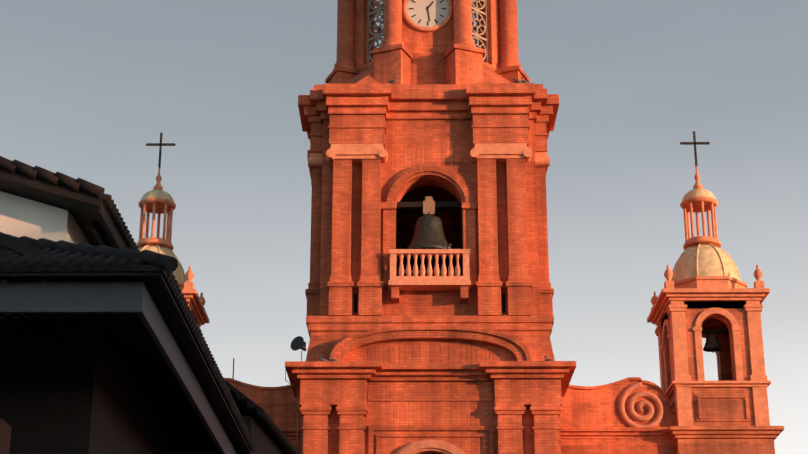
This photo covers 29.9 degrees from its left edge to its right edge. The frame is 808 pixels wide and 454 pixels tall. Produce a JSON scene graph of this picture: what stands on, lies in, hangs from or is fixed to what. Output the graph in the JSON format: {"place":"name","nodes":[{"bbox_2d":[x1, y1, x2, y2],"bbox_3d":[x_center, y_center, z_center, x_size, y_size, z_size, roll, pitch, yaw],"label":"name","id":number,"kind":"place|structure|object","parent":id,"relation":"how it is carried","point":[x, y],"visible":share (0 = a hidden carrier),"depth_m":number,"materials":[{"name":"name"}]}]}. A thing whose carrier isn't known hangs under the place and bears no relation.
{"place":"outdoors","nodes":[
{"label":"outdoors","id":0,"kind":"place"},
{"bbox_2d":[136,167,208,332],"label":"church tower","id":1,"kind":"structure","parent":0,"point":[166,208],"depth_m":51.89,"materials":[{"name":"orange stone"}]},
{"bbox_2d":[146,132,175,167],"bbox_3d":[-8.576,-2.719,53.194,1.081,1.346,0.122,0,-20,0],"label":"cross","id":2,"kind":"object","parent":1,"relation":"attached to","point":[160,144],"visible":1,"depth_m":53.23,"materials":[{"name":"black metal"}]},
{"bbox_2d":[138,190,185,282],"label":"dome","id":3,"kind":"structure","parent":1,"relation":"attached to","point":[179,273],"depth_m":51.41,"materials":[{"name":"metal"}]},
{"bbox_2d":[0,0,807,453],"label":"sky","id":4,"kind":"structure","parent":0,"point":[85,85],"materials":[{"name":"grey"}]},
{"bbox_2d":[285,0,575,453],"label":"church tower","id":5,"kind":"structure","parent":0,"point":[471,371],"depth_m":47.87,"materials":[{"name":"orange brick"}]},
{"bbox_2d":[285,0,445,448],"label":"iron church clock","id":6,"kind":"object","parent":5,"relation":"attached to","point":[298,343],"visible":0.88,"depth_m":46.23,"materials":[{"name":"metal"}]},
{"bbox_2d":[367,0,487,453],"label":"church tower lattice","id":7,"kind":"object","parent":5,"relation":"attached to","point":[378,9],"visible":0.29,"depth_m":52.65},
{"bbox_2d":[407,0,448,26],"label":"clock face","id":8,"kind":"object","parent":5,"relation":"attached to","point":[420,11],"visible":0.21,"depth_m":51.61},
{"bbox_2d":[423,196,434,214],"bbox_3d":[0.807,-0.661,48.847,0.380,0.620,0.280,0,-20,0],"label":"bell yoke","id":9,"kind":"object","parent":5,"relation":"attached to","point":[428,204],"visible":0.86,"depth_m":48.70,"materials":[{"name":"brown wood"}]},
{"bbox_2d":[405,212,453,262],"bbox_3d":[0.807,0.307,48.495,1.640,1.720,1.640,0,-20,0],"label":"church bell","id":10,"kind":"object","parent":5,"relation":"attached to","point":[429,232],"visible":0.71,"depth_m":48.12,"materials":[{"name":"grey metal"}]},
{"bbox_2d":[389,249,470,290],"bbox_3d":[0.802,1.334,47.312,2.560,1.200,0.620,0,-20,0],"label":"balustrade","id":11,"kind":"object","parent":5,"relation":"attached to","point":[428,282],"depth_m":47.07,"materials":[{"name":"stone"}]},
{"bbox_2d":[319,76,552,360],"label":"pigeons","id":12,"kind":"object","parent":5,"relation":"on","point":[392,81],"visible":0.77,"depth_m":47.50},
{"bbox_2d":[396,439,465,453],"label":"arch","id":13,"kind":"structure","parent":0,"point":[440,446],"depth_m":45.04,"materials":[{"name":"orange stone"}]},
{"bbox_2d":[647,166,783,453],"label":"church tower","id":14,"kind":"structure","parent":0,"point":[671,298],"depth_m":49.21,"materials":[{"name":"orange stone"}]},
{"bbox_2d":[680,131,709,166],"bbox_3d":[10.232,-2.760,53.082,1.081,1.346,0.122,0,-20,0],"label":"cross","id":15,"kind":"object","parent":14,"relation":"attached to","point":[694,143],"visible":0.98,"depth_m":53.12,"materials":[{"name":"black metal"}]},
{"bbox_2d":[671,188,740,281],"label":"dome","id":16,"kind":"structure","parent":14,"relation":"attached to","point":[699,259],"depth_m":50.78,"materials":[{"name":"beige metal"}]},
{"bbox_2d":[703,334,721,352],"bbox_3d":[10.229,3.861,50.130,0.632,0.632,0.623,0,-20,0],"label":"bell","id":17,"kind":"object","parent":14,"relation":"hanging from","point":[712,344],"visible":1,"depth_m":50.02,"materials":[{"name":"black metal"}]},
{"bbox_3d":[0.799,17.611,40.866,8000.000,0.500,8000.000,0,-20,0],"label":"ground","id":18,"kind":"structure","parent":0,"visible":0},
{"bbox_2d":[0,319,171,453],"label":"house wall","id":19,"kind":"structure","parent":18,"relation":"on","point":[69,386],"depth_m":26.07,"materials":[{"name":"black paint"}]},
{"bbox_2d":[0,418,11,453],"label":"house pillar","id":20,"kind":"structure","parent":19,"relation":"attached to","point":[5,433],"depth_m":22.10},
{"bbox_2d":[0,232,249,453],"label":"roof eave","id":21,"kind":"object","parent":19,"relation":"on","point":[130,339],"visible":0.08,"depth_m":26.71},
{"bbox_2d":[0,191,89,281],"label":"house wall","id":22,"kind":"structure","parent":21,"relation":"on","point":[20,217],"depth_m":26.82,"materials":[{"name":"white paint"}]},
{"bbox_2d":[0,172,126,248],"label":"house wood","id":23,"kind":"object","parent":22,"relation":"on","point":[94,221],"visible":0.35,"depth_m":26.72,"materials":[{"name":"brown wood"}]},
{"bbox_2d":[0,156,139,250],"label":"roof tiles","id":24,"kind":"object","parent":23,"relation":"on","point":[50,178],"visible":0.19,"depth_m":26.32,"materials":[{"name":"tile"}]},
{"bbox_2d":[0,282,236,453],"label":"roof fascia","id":25,"kind":"object","parent":21,"relation":"attached to","point":[68,297],"visible":1,"depth_m":22.29,"materials":[{"name":"paint"}]},
{"bbox_2d":[0,234,258,453],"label":"roof tiles","id":26,"kind":"object","parent":21,"relation":"on","point":[71,257],"visible":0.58,"depth_m":22.82,"materials":[{"name":"black tile"}]},
{"bbox_2d":[171,416,283,453],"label":"house wall","id":27,"kind":"structure","parent":18,"relation":"on","point":[264,442],"depth_m":34.27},
{"bbox_2d":[225,380,299,453],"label":"roof tiles","id":28,"kind":"object","parent":27,"relation":"on","point":[246,406],"visible":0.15,"depth_m":35.55,"materials":[{"name":"black tile"}]},
{"bbox_2d":[223,378,300,452],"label":"brick church wing","id":29,"kind":"object","parent":18,"relation":"on","point":[278,405],"visible":0.33,"depth_m":48.87,"materials":[{"name":"orange brick"}]},
{"bbox_2d":[560,377,676,453],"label":"brick church wing","id":30,"kind":"object","parent":18,"relation":"on","point":[592,421],"visible":0.83,"depth_m":48.58,"materials":[{"name":"orange brick"}]},
{"bbox_2d":[618,382,663,426],"bbox_3d":[7.641,5.788,48.751,1.458,1.604,0.204,0,-20,0],"label":"spiral ornament","id":31,"kind":"object","parent":30,"relation":"attached to","point":[626,392],"visible":0.92,"depth_m":48.67,"materials":[{"name":"orange stone"}]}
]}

